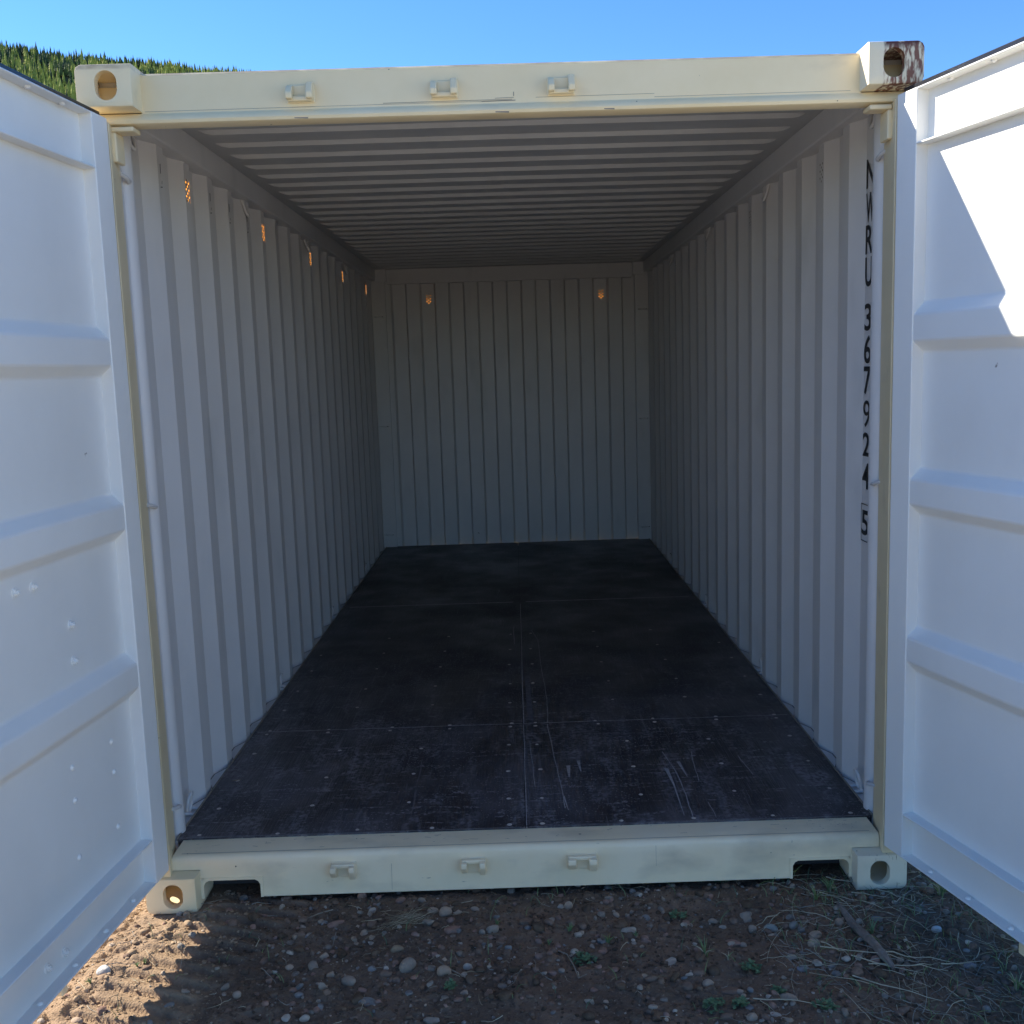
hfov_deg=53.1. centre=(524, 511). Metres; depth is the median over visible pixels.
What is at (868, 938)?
stick
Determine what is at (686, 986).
stone
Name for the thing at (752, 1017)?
stone
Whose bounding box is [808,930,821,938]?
stone
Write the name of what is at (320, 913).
twig
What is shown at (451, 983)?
weed
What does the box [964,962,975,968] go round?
stone
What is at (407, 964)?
stone
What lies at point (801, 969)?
stone
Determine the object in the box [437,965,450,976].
stone
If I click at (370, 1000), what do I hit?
stone
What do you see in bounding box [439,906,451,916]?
stone
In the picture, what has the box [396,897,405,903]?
stone
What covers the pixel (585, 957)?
weed
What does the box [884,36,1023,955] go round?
door
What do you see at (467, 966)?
stone
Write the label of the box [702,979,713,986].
stone
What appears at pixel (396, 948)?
stone
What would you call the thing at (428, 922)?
stone
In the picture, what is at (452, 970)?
twig
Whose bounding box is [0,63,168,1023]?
door
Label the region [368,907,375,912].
stone
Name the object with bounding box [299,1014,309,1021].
stone
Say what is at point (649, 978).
stone
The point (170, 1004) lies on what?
stone
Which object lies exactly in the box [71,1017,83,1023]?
stone
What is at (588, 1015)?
dirt clods
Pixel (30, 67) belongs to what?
forest
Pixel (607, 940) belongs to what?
sprout
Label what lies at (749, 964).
weed
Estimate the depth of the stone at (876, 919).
3.10 m
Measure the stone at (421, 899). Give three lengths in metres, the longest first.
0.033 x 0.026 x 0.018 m
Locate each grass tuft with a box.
[693,934,711,956]
[808,884,822,899]
[820,877,837,892]
[866,915,877,933]
[931,882,948,895]
[1006,972,1023,990]
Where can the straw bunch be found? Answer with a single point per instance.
(401, 919)
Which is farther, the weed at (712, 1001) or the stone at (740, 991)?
the stone at (740, 991)
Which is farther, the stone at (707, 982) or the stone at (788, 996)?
the stone at (707, 982)
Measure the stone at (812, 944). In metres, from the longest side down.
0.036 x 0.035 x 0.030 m
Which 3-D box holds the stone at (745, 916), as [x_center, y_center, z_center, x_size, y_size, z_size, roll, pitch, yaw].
[0.681,1.248,3.148,0.032,0.028,0.041,-13,11,-15]
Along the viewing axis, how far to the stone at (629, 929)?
3.09 m
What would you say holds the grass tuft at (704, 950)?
on the ground at (157, 1010)
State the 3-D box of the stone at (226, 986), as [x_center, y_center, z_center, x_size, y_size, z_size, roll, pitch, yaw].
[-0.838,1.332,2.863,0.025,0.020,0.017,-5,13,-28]
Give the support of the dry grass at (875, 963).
on the ground at (157, 1010)
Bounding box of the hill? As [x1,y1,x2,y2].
[0,55,75,86]
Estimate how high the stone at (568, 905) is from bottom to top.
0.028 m
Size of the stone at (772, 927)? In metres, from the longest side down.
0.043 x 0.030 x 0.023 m
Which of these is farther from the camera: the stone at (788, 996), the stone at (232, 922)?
the stone at (232, 922)
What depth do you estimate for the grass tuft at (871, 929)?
3.04 m
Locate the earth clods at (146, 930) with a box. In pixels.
[61,893,214,1003]
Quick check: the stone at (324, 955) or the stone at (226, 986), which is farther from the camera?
the stone at (324, 955)
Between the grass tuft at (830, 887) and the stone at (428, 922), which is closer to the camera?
the stone at (428, 922)
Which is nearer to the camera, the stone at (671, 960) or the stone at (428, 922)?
the stone at (671, 960)
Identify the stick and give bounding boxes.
[836,901,895,969]
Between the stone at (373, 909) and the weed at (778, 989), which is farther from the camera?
the stone at (373, 909)
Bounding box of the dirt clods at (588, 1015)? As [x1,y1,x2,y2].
[213,871,1023,1023]
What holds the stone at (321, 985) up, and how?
on the ground at (157, 1010)
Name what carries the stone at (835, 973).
on the ground at (157, 1010)
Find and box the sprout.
[602,934,613,942]
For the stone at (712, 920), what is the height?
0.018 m
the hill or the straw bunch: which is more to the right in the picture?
the straw bunch
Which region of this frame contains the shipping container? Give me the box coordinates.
[0,36,1023,1023]
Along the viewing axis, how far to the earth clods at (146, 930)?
3.16 m
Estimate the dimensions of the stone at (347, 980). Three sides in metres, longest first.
0.044 x 0.033 x 0.025 m
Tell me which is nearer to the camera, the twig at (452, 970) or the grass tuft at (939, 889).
the twig at (452, 970)
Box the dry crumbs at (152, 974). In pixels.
[37,890,250,1023]
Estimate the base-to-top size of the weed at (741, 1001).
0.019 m
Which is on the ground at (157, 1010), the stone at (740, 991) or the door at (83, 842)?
the stone at (740, 991)
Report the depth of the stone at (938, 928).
3.04 m
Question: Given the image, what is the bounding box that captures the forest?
[0,40,261,100]
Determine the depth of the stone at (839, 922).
3.09 m
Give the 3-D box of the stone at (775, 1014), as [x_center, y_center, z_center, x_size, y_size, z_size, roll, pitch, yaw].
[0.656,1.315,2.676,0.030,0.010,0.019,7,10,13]
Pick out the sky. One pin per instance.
(255, 35)
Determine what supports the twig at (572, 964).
on the ground at (157, 1010)
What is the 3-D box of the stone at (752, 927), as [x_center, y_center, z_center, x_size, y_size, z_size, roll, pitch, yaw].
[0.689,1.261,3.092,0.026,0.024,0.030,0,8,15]
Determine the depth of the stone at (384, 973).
2.90 m
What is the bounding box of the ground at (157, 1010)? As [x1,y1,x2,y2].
[32,862,1023,1023]
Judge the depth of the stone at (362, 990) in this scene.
2.83 m
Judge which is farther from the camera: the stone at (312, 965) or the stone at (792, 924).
the stone at (792, 924)
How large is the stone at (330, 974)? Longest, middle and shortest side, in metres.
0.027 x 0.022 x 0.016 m
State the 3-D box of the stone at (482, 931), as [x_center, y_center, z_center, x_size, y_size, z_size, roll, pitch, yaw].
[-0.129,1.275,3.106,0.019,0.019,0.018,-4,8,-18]
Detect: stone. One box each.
[37,1018,44,1023]
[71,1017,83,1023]
[96,965,110,974]
[164,1002,174,1006]
[221,983,229,990]
[228,919,237,925]
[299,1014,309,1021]
[308,961,317,969]
[318,982,327,989]
[320,952,328,959]
[326,971,334,976]
[327,920,344,927]
[341,975,355,985]
[357,893,366,898]
[357,987,366,993]
[358,997,376,1006]
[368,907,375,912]
[378,969,391,976]
[390,945,403,952]
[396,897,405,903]
[399,957,415,972]
[417,897,426,902]
[422,919,433,925]
[423,1017,439,1023]
[427,907,438,912]
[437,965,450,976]
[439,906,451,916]
[444,925,459,933]
[463,963,471,969]
[470,906,479,910]
[479,929,484,934]
[486,925,498,933]
[564,901,572,909]
[584,999,594,1004]
[621,927,635,932]
[644,975,657,981]
[666,957,675,965]
[681,982,692,990]
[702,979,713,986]
[708,918,717,923]
[725,939,740,945]
[737,989,743,994]
[740,911,751,922]
[746,1013,757,1020]
[748,925,756,933]
[764,924,777,931]
[770,1012,780,1016]
[780,993,797,1000]
[786,914,794,919]
[789,921,797,929]
[796,966,808,971]
[807,938,819,946]
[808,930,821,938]
[832,971,842,975]
[834,918,843,926]
[871,916,882,921]
[931,926,941,932]
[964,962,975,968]
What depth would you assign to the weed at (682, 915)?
3.17 m
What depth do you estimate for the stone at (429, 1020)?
2.69 m
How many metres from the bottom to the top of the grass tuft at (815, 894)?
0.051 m
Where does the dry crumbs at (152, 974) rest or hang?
on the ground at (157, 1010)
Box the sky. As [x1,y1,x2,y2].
[0,0,1023,79]
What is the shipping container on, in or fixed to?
on the ground at (157, 1010)
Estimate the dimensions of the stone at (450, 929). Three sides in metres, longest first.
0.056 x 0.037 x 0.021 m
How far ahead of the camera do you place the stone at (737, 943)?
3.02 m
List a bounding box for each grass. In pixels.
[53,863,1023,1023]
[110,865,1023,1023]
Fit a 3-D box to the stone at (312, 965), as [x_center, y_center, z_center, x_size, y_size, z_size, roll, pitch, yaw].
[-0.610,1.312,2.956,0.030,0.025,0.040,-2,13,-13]
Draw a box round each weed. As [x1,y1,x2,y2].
[444,978,457,989]
[572,951,596,965]
[669,909,686,918]
[702,997,724,1013]
[732,995,749,1008]
[738,958,761,972]
[770,984,786,993]
[810,998,839,1010]
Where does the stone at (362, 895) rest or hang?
on the ground at (157, 1010)
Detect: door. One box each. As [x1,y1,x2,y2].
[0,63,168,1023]
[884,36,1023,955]
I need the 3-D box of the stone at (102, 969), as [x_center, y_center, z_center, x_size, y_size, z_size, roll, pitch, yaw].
[-1.211,1.322,2.947,0.043,0.029,0.038,-8,3,5]
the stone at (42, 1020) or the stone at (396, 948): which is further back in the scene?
the stone at (396, 948)
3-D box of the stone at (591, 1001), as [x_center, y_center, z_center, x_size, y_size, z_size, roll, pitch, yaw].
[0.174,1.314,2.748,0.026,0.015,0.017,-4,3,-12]
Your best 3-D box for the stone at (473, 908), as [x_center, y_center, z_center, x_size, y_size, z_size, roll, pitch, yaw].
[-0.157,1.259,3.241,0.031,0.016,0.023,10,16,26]
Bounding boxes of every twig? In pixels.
[307,909,332,918]
[438,960,475,982]
[558,950,586,978]
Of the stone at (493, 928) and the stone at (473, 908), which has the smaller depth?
the stone at (493, 928)
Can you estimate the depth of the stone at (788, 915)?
3.14 m
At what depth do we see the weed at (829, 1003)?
2.69 m
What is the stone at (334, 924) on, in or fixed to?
on the ground at (157, 1010)
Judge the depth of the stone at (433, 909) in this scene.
3.23 m
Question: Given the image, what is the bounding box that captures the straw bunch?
[367,903,437,936]
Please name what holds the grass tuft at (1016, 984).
on the ground at (157, 1010)

